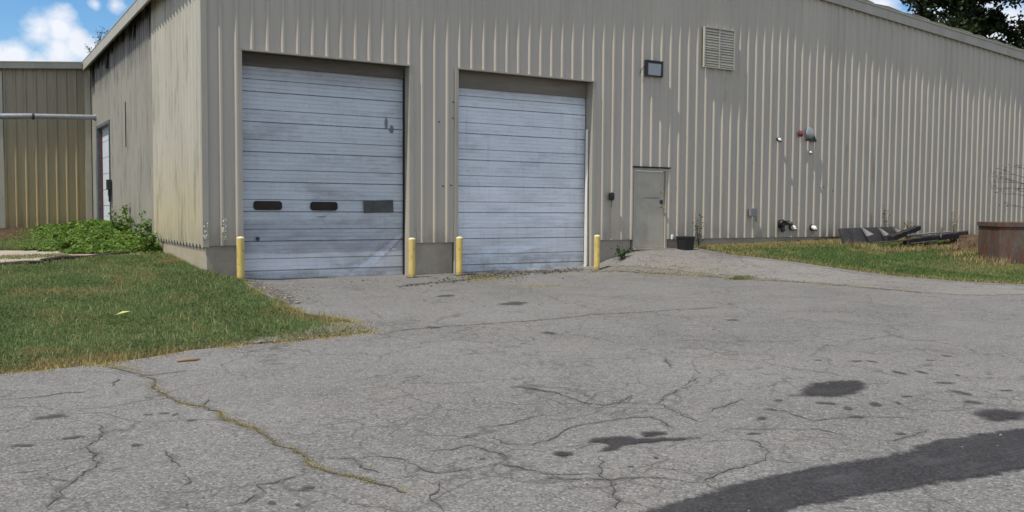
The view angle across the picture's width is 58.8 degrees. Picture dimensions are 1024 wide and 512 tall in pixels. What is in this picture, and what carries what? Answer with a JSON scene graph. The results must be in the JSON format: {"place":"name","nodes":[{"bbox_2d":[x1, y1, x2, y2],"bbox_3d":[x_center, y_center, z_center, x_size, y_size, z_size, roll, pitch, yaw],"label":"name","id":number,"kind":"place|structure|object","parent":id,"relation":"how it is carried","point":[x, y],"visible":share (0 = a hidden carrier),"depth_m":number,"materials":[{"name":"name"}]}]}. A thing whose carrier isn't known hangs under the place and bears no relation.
{"place":"outdoors","nodes":[
{"label":"outdoors","id":0,"kind":"place"},
{"bbox_2d":[0,226,39,240],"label":"dry grass","id":1,"kind":"structure","parent":0,"point":[6,232],"depth_m":26.58,"materials":[{"name":"brown plant"}]},
{"bbox_2d":[0,250,152,262],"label":"concrete path","id":2,"kind":"structure","parent":0,"point":[8,252],"depth_m":20.55,"materials":[{"name":"grey concrete"}]},
{"bbox_2d":[0,260,43,264],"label":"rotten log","id":3,"kind":"object","parent":2,"relation":"on","point":[20,262],"visible":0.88,"depth_m":18.31,"materials":[{"name":"wood"}]},
{"bbox_2d":[0,251,68,258],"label":"path grass","id":4,"kind":"structure","parent":2,"relation":"on","point":[35,255],"depth_m":19.90,"materials":[{"name":"green plant"}]},
{"bbox_2d":[40,251,129,261],"bbox_3d":[-9.078,0.004,19.527,0.182,0.150,2.143,2,3,29],"label":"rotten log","id":5,"kind":"object","parent":2,"relation":"on","point":[68,257],"visible":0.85,"depth_m":19.16,"materials":[{"name":"wood"}]},
{"bbox_2d":[134,228,159,252],"bbox_3d":[-8.453,-0.345,21.065,0.578,0.629,0.340,-1,3,-31],"label":"weed plant","id":6,"kind":"object","parent":2,"relation":"on","point":[149,243],"visible":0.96,"depth_m":21.05,"materials":[{"name":"green plant"}]},
{"bbox_2d":[252,281,321,304],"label":"gravel","id":7,"kind":"structure","parent":0,"point":[290,286],"depth_m":15.73,"materials":[{"name":"grey gravel"}]},
{"bbox_2d":[0,242,1022,373],"bbox_3d":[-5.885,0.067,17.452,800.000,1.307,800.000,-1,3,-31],"label":"ground","id":8,"kind":"structure","parent":0,"point":[103,287],"depth_m":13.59,"materials":[{"name":"green plant"}]},
{"bbox_2d":[0,237,62,250],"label":"rough grass","id":9,"kind":"structure","parent":8,"relation":"on","point":[6,245],"depth_m":22.06,"materials":[{"name":"green plant"}]},
{"bbox_2d":[0,61,92,227],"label":"warehouse annex","id":10,"kind":"object","parent":8,"relation":"on","point":[45,171],"visible":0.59,"depth_m":30.53,"materials":[{"name":"beige metal"}]},
{"bbox_2d":[0,250,159,266],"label":"path edge grass","id":11,"kind":"structure","parent":8,"relation":"on","point":[24,263],"depth_m":18.92,"materials":[{"name":"green plant"}]},
{"bbox_2d":[5,218,164,253],"bbox_3d":[-12.468,-0.661,25.413,3.161,0.805,12.281,-1,3,-31],"label":"vine cover","id":12,"kind":"object","parent":8,"relation":"on","point":[84,237],"visible":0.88,"depth_m":22.75,"materials":[{"name":"green plant"}]},
{"bbox_2d":[108,201,132,234],"bbox_3d":[-10.596,-0.940,24.629,0.695,1.090,0.653,-1,3,-21],"label":"weed plant","id":13,"kind":"object","parent":8,"relation":"on","point":[121,222],"visible":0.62,"depth_m":24.59,"materials":[{"name":"green plant"}]},
{"bbox_2d":[128,210,151,241],"bbox_3d":[-9.002,-0.632,22.106,0.637,0.988,0.368,-1,3,-31],"label":"weed plant","id":14,"kind":"object","parent":8,"relation":"on","point":[143,225],"visible":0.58,"depth_m":22.08,"materials":[{"name":"green plant"}]},
{"bbox_2d":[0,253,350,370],"bbox_3d":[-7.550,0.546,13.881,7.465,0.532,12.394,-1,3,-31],"label":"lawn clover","id":15,"kind":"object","parent":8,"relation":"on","point":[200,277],"visible":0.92,"depth_m":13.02,"materials":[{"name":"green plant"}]},
{"bbox_2d":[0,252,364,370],"bbox_3d":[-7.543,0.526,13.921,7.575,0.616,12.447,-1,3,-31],"label":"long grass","id":16,"kind":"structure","parent":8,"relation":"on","point":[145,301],"depth_m":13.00,"materials":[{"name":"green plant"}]},
{"bbox_2d":[82,0,1023,278],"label":"warehouse","id":17,"kind":"structure","parent":8,"relation":"on","point":[308,138],"depth_m":21.96,"materials":[{"name":"beige metal"}]},
{"bbox_2d":[0,113,95,120],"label":"overhead pipe","id":18,"kind":"object","parent":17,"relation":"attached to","point":[32,116],"visible":1,"depth_m":29.35,"materials":[{"name":"metal"}]},
{"bbox_2d":[102,126,109,221],"bbox_3d":[-12.905,-2.390,29.099,0.030,3.625,2.600,-1,3,-31],"label":"side overhead door","id":19,"kind":"structure","parent":17,"relation":"in","point":[105,143],"depth_m":29.52,"materials":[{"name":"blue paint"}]},
{"bbox_2d":[106,179,111,201],"bbox_3d":[-12.198,-1.977,27.531,0.130,0.670,0.250,-1,3,-31],"label":"control box","id":20,"kind":"object","parent":17,"relation":"attached to","point":[108,184],"visible":1,"depth_m":27.49,"materials":[{"name":"grey metal"}]},
{"bbox_2d":[242,52,404,278],"bbox_3d":[-3.882,-1.788,18.883,3.548,5.334,0.130,-1,3,-31],"label":"overhead door","id":21,"kind":"structure","parent":17,"relation":"in","point":[323,138],"depth_m":18.82,"materials":[{"name":"metal"}]},
{"bbox_2d":[458,70,586,271],"bbox_3d":[0.226,-1.889,21.360,3.665,5.334,0.087,-1,3,-31],"label":"overhead door","id":22,"kind":"structure","parent":17,"relation":"in","point":[521,139],"depth_m":21.33,"materials":[{"name":"metal"}]},
{"bbox_2d":[608,192,613,237],"bbox_3d":[2.446,-0.998,22.381,0.140,1.130,0.083,-1,3,-31],"label":"control box","id":23,"kind":"object","parent":17,"relation":"attached to","point":[611,196],"depth_m":22.34,"materials":[{"name":"black plastic"}]},
{"bbox_2d":[635,171,664,247],"bbox_3d":[3.510,-1.177,23.121,0.965,1.945,0.145,-1,3,-31],"label":"entry door","id":24,"kind":"structure","parent":17,"relation":"in","point":[650,206],"depth_m":23.15,"materials":[{"name":"paint"}]},
{"bbox_2d":[640,60,662,77],"bbox_3d":[3.502,-4.707,22.812,0.702,0.407,0.100,-1,3,-31],"label":"floodlight","id":25,"kind":"object","parent":17,"relation":"attached to","point":[653,68],"visible":1,"depth_m":22.81,"materials":[{"name":"brown metal"}]},
{"bbox_2d":[749,208,756,219],"bbox_3d":[6.609,-1.121,24.908,0.282,0.370,0.092,-1,3,-31],"label":"electrical box","id":26,"kind":"object","parent":17,"relation":"attached to","point":[752,211],"visible":1,"depth_m":24.85,"materials":[{"name":"grey paint"}]},
{"bbox_2d":[778,219,785,231],"bbox_3d":[7.573,-0.847,25.506,0.260,0.364,0.188,-1,3,-31],"label":"round vent","id":27,"kind":"object","parent":17,"relation":"attached to","point":[781,224],"visible":1,"depth_m":25.45,"materials":[{"name":"black plastic"}]},
{"bbox_2d":[786,220,792,225],"bbox_3d":[7.846,-0.930,25.671,0.135,0.146,0.183,-1,3,-31],"label":"pipe elbow","id":28,"kind":"object","parent":17,"relation":"attached to","point":[788,222],"visible":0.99,"depth_m":25.66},
{"bbox_2d":[789,225,796,230],"bbox_3d":[7.968,-0.808,25.744,0.175,0.176,0.196,-1,3,-31],"label":"pipe elbow","id":29,"kind":"object","parent":17,"relation":"attached to","point":[793,228],"visible":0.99,"depth_m":25.70,"materials":[{"name":"white plastic"}]},
{"bbox_2d":[806,127,816,141],"bbox_3d":[8.559,-3.472,25.978,0.435,0.420,0.062,-1,3,-31],"label":"alarm bell","id":30,"kind":"object","parent":17,"relation":"attached to","point":[810,133],"visible":1,"depth_m":25.93,"materials":[{"name":"grey metal"}]},
{"bbox_2d":[809,225,816,230],"bbox_3d":[8.702,-0.816,26.192,0.175,0.176,0.196,-1,3,-31],"label":"pipe elbow","id":31,"kind":"object","parent":17,"relation":"attached to","point":[813,227],"visible":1,"depth_m":26.16,"materials":[{"name":"white plastic"}]},
{"bbox_2d":[838,227,898,244],"bbox_3d":[10.480,-0.572,26.513,2.500,0.558,0.476,-1,3,-31],"label":"scrap panel","id":32,"kind":"object","parent":8,"relation":"on","point":[869,234],"visible":0.59,"depth_m":26.38,"materials":[{"name":"grey metal"}]},
{"bbox_2d":[881,208,890,226],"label":"weed plant","id":33,"kind":"object","parent":8,"relation":"on","point":[885,217],"visible":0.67,"depth_m":27.30,"materials":[{"name":"green plant"}]},
{"bbox_2d":[876,239,906,242],"bbox_3d":[10.749,-0.414,25.791,0.834,0.114,0.095,0,3,2],"label":"broken board","id":34,"kind":"object","parent":8,"relation":"on","point":[891,241],"visible":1,"depth_m":25.75,"materials":[{"name":"grey wood"}]},
{"bbox_2d":[887,226,920,240],"bbox_3d":[11.391,-0.667,26.407,1.803,0.416,0.218,-2,4,-43],"label":"timber","id":35,"kind":"object","parent":34,"relation":"on","point":[902,233],"visible":1,"depth_m":26.24,"materials":[{"name":"grey wood"}]},
{"bbox_2d":[907,231,951,235],"bbox_3d":[12.412,-0.671,27.087,2.514,0.116,0.143,-2,4,-37],"label":"timber","id":36,"kind":"object","parent":35,"relation":"on","point":[929,233],"visible":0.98,"depth_m":27.02,"materials":[{"name":"grey wood"}]},
{"bbox_2d":[899,219,915,238],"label":"weed plant","id":37,"kind":"object","parent":8,"relation":"on","point":[907,226],"visible":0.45,"depth_m":27.95,"materials":[{"name":"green plant"}]},
{"bbox_2d":[902,233,958,244],"bbox_3d":[12.343,-0.514,26.727,3.034,0.307,0.219,-2,4,-39],"label":"timber","id":38,"kind":"object","parent":8,"relation":"on","point":[909,241],"visible":0.85,"depth_m":26.44,"materials":[{"name":"grey wood"}]},
{"bbox_2d":[911,240,938,243],"bbox_3d":[11.797,-0.398,25.992,1.106,0.110,0.085,-1,3,-26],"label":"broken board","id":39,"kind":"object","parent":38,"relation":"on","point":[925,241],"visible":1,"depth_m":25.98,"materials":[{"name":"grey wood"}]},
{"bbox_2d":[921,231,968,236],"bbox_3d":[13.020,-0.624,27.340,2.629,0.251,0.196,-2,4,-39],"label":"timber","id":40,"kind":"object","parent":38,"relation":"on","point":[963,232],"visible":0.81,"depth_m":27.59,"materials":[{"name":"grey wood"}]},
{"bbox_2d":[949,211,960,231],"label":"weed plant","id":41,"kind":"object","parent":8,"relation":"on","point":[954,223],"visible":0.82,"depth_m":29.27,"materials":[{"name":"green plant"}]},
{"bbox_2d":[900,0,1021,48],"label":"tree","id":42,"kind":"object","parent":8,"relation":"on","point":[978,20],"visible":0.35,"depth_m":52.29,"materials":[{"name":"green plant"}]},
{"bbox_2d":[944,233,977,250],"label":"dead weeds","id":43,"kind":"object","parent":8,"relation":"on","point":[962,240],"visible":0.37,"depth_m":26.61,"materials":[{"name":"brown plant"}]},
{"bbox_2d":[977,221,1023,263],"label":"rusty bin","id":44,"kind":"object","parent":8,"relation":"on","point":[998,240],"visible":0.78,"depth_m":23.17,"materials":[{"name":"metal"}]},
{"bbox_2d":[987,0,1023,48],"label":"tree","id":45,"kind":"object","parent":8,"relation":"on","point":[1014,37],"visible":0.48,"depth_m":51.53,"materials":[{"name":"green plant"}]},
{"bbox_2d":[989,164,1023,210],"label":"bare sapling","id":46,"kind":"object","parent":8,"relation":"on","point":[1008,182],"visible":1,"depth_m":29.05,"materials":[{"name":"plant"}]},
{"bbox_2d":[0,248,1023,511],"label":"asphalt lot","id":47,"kind":"structure","parent":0,"point":[758,346],"depth_m":7.55,"materials":[{"name":"grey asphalt"}]},
{"bbox_2d":[96,363,150,369],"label":"crack grass","id":48,"kind":"structure","parent":47,"relation":"on","point":[128,368],"depth_m":8.93,"materials":[{"name":"plant"}]},
{"bbox_2d":[139,375,194,406],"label":"crack grass","id":49,"kind":"structure","parent":47,"relation":"on","point":[163,392],"depth_m":7.83,"materials":[{"name":"green plant"}]},
{"bbox_2d":[177,358,200,361],"bbox_3d":[-3.312,1.062,9.328,0.248,0.040,0.050,-2,4,-37],"label":"dry stick","id":50,"kind":"object","parent":47,"relation":"on","point":[187,359],"visible":1,"depth_m":9.31,"materials":[{"name":"brown wood"}]},
{"bbox_2d":[0,279,384,376],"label":"edge grass","id":51,"kind":"structure","parent":47,"relation":"on","point":[233,345],"depth_m":10.66,"materials":[{"name":"plant"}]},
{"bbox_2d":[236,236,244,279],"bbox_3d":[-5.164,0.111,17.308,0.146,0.966,0.146,-1,3,-31],"label":"bollard","id":52,"kind":"object","parent":47,"relation":"on","point":[240,259],"visible":0.81,"depth_m":17.25,"materials":[{"name":"yellow metal"}]},
{"bbox_2d":[247,281,299,303],"bbox_3d":[-4.192,0.595,15.709,0.567,0.115,4.042,-1,3,-26],"label":"gravel shoulder","id":53,"kind":"object","parent":47,"relation":"on","point":[274,293],"visible":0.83,"depth_m":15.25},
{"bbox_2d":[140,375,410,494],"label":"crack grass","id":54,"kind":"structure","parent":47,"relation":"on","point":[300,453],"depth_m":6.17,"materials":[{"name":"green plant"}]},
{"bbox_2d":[238,322,377,343],"bbox_3d":[-2.435,0.962,11.201,1.090,0.025,2.458,2,3,22],"label":"gravel shoulder","id":55,"kind":"object","parent":47,"relation":"on","point":[317,330],"visible":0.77,"depth_m":11.44,"materials":[{"name":"grey gravel"}]},
{"bbox_2d":[408,238,414,276],"bbox_3d":[-2.110,0.096,19.175,0.146,0.966,0.146,0,3,3],"label":"bollard","id":56,"kind":"object","parent":47,"relation":"on","point":[411,248],"visible":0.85,"depth_m":19.11,"materials":[{"name":"metal"}]},
{"bbox_2d":[298,269,592,289],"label":"debris chips","id":57,"kind":"object","parent":47,"relation":"on","point":[460,275],"visible":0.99,"depth_m":18.55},
{"bbox_2d":[456,237,462,274],"bbox_3d":[-1.143,0.060,19.763,0.146,0.966,0.146,2,3,28],"label":"bollard","id":58,"kind":"object","parent":47,"relation":"on","point":[459,255],"visible":0.82,"depth_m":19.70,"materials":[{"name":"metal"}]},
{"bbox_2d":[1,271,926,511],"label":"asphalt cracks","id":59,"kind":"object","parent":47,"relation":"on","point":[308,459],"visible":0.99,"depth_m":6.02,"materials":[{"name":"black asphalt"}]},
{"bbox_2d":[448,274,523,278],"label":"grass tuft","id":60,"kind":"object","parent":47,"relation":"on","point":[500,276],"visible":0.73,"depth_m":19.37,"materials":[{"name":"green plant"}]},
{"bbox_2d":[456,276,522,281],"bbox_3d":[-0.641,0.472,18.799,1.744,0.088,0.966,-1,3,-31],"label":"grass tuft","id":61,"kind":"object","parent":47,"relation":"on","point":[477,279],"visible":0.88,"depth_m":18.79,"materials":[{"name":"green plant"}]},
{"bbox_2d":[400,268,582,286],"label":"debris chips","id":62,"kind":"object","parent":47,"relation":"on","point":[544,272],"visible":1,"depth_m":20.14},
{"bbox_2d":[402,269,581,285],"bbox_3d":[-0.752,0.417,19.771,1.516,0.094,6.815,3,4,40],"label":"mud stain","id":63,"kind":"object","parent":47,"relation":"on","point":[480,274],"visible":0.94,"depth_m":20.56,"materials":[{"name":"brown soil"}]},
{"bbox_2d":[2,295,998,467],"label":"leaf litter","id":64,"kind":"object","parent":47,"relation":"on","point":[464,356],"visible":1,"depth_m":7.82,"materials":[{"name":"brown plant"}]},
{"bbox_2d":[15,295,1011,505],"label":"oil stains","id":65,"kind":"object","parent":47,"relation":"on","point":[548,332],"visible":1,"depth_m":7.48,"materials":[{"name":"black liquid"}]},
{"bbox_2d":[27,276,1001,511],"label":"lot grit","id":66,"kind":"object","parent":47,"relation":"on","point":[580,436],"visible":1,"depth_m":7.08,"materials":[{"name":"grey gravel"}]},
{"bbox_2d":[490,283,577,291],"bbox_3d":[0.379,0.585,17.468,2.501,0.080,1.372,-2,4,-43],"label":"grass tuft","id":67,"kind":"object","parent":47,"relation":"on","point":[533,286],"visible":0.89,"depth_m":17.47,"materials":[{"name":"green plant"}]},
{"bbox_2d":[385,307,714,331],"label":"seam grass","id":68,"kind":"structure","parent":47,"relation":"on","point":[543,319],"depth_m":12.77,"materials":[{"name":"green plant"}]},
{"bbox_2d":[554,451,571,455],"bbox_3d":[0.325,1.285,5.915,0.186,0.001,0.182,1,3,8],"label":"asphalt patch","id":69,"kind":"object","parent":47,"relation":"on","point":[561,453],"visible":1,"depth_m":5.92,"materials":[{"name":"grey asphalt"}]},
{"bbox_2d":[594,235,599,269],"bbox_3d":[2.026,-0.023,21.689,0.146,0.966,0.146,0,3,-5],"label":"bollard","id":70,"kind":"object","parent":47,"relation":"on","point":[596,252],"visible":0.84,"depth_m":21.63,"materials":[{"name":"metal"}]},
{"bbox_2d":[589,436,697,450],"bbox_3d":[0.888,1.268,6.324,0.920,0.001,0.385,-1,3,-28],"label":"asphalt patch","id":71,"kind":"object","parent":47,"relation":"on","point":[615,442],"visible":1,"depth_m":6.27,"materials":[{"name":"black asphalt"}]},
{"bbox_2d":[642,431,664,435],"bbox_3d":[1.008,1.261,6.455,0.294,0.001,0.184,0,3,-7],"label":"asphalt patch","id":72,"kind":"object","parent":47,"relation":"on","point":[652,433],"visible":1,"depth_m":6.46,"materials":[{"name":"grey asphalt"}]},
{"bbox_2d":[620,261,712,276],"bbox_3d":[3.791,0.277,20.897,2.804,0.334,1.510,-1,3,-31],"label":"grass tuft","id":73,"kind":"object","parent":47,"relation":"on","point":[670,273],"visible":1,"depth_m":20.61,"materials":[{"name":"green plant"}]},
{"bbox_2d":[588,264,793,280],"bbox_3d":[4.055,0.349,20.472,5.233,0.205,1.195,2,3,31],"label":"gravel apron","id":74,"kind":"object","parent":47,"relation":"on","point":[634,269],"visible":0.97,"depth_m":21.00,"materials":[{"name":"grey gravel"}]},
{"bbox_2d":[692,211,703,248],"bbox_3d":[4.817,-0.672,23.558,0.326,0.979,0.383,1,3,14],"label":"weed plant","id":75,"kind":"object","parent":47,"relation":"on","point":[698,237],"visible":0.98,"depth_m":23.54,"materials":[{"name":"green plant"}]},
{"bbox_2d":[665,267,763,277],"bbox_3d":[4.563,0.340,20.436,3.470,0.274,1.608,-1,3,-31],"label":"grass tuft","id":76,"kind":"object","parent":47,"relation":"on","point":[709,273],"visible":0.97,"depth_m":20.30,"materials":[{"name":"green plant"}]},
{"bbox_2d":[725,274,756,279],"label":"grass tuft","id":77,"kind":"object","parent":47,"relation":"on","point":[738,277],"visible":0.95,"depth_m":19.37,"materials":[{"name":"green plant"}]},
{"bbox_2d":[594,249,1023,295],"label":"driveway mound","id":78,"kind":"object","parent":47,"relation":"on","point":[709,261],"visible":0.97,"depth_m":20.44,"materials":[{"name":"grey asphalt"}]},
{"bbox_2d":[611,245,633,258],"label":"weed plant","id":79,"kind":"object","parent":78,"relation":"on","point":[621,255],"visible":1,"depth_m":22.20,"materials":[{"name":"green plant"}]},
{"bbox_2d":[676,236,695,249],"bbox_3d":[4.441,-0.319,23.288,0.360,0.365,0.360,-1,3,-31],"label":"plastic tub","id":80,"kind":"object","parent":78,"relation":"on","point":[685,242],"visible":1,"depth_m":23.18,"materials":[{"name":"black plastic"}]},
{"bbox_2d":[638,271,912,291],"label":"mound grass","id":81,"kind":"structure","parent":78,"relation":"on","point":[775,280],"depth_m":19.10,"materials":[{"name":"green plant"}]},
{"bbox_2d":[801,380,864,395],"bbox_3d":[2.840,1.183,8.106,0.595,0.004,1.240,2,3,32],"label":"asphalt patch","id":82,"kind":"object","parent":47,"relation":"on","point":[834,388],"visible":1,"depth_m":8.13,"materials":[{"name":"grey asphalt"}]},
{"bbox_2d":[646,428,1023,511],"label":"tar strip","id":83,"kind":"object","parent":47,"relation":"on","point":[976,455],"visible":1,"depth_m":5.47,"materials":[{"name":"asphalt"}]},
{"bbox_2d":[975,409,1023,420],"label":"asphalt patch","id":84,"kind":"object","parent":47,"relation":"on","point":[998,414],"visible":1,"depth_m":7.13,"materials":[{"name":"grey asphalt"}]},
{"bbox_2d":[694,236,1023,283],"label":"lawn grass","id":85,"kind":"structure","parent":0,"point":[900,264],"depth_m":22.81,"materials":[{"name":"green plant"}]},
{"bbox_2d":[706,235,1022,265],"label":"dry grass","id":86,"kind":"structure","parent":0,"point":[936,247],"depth_m":24.94,"materials":[{"name":"brown plant"}]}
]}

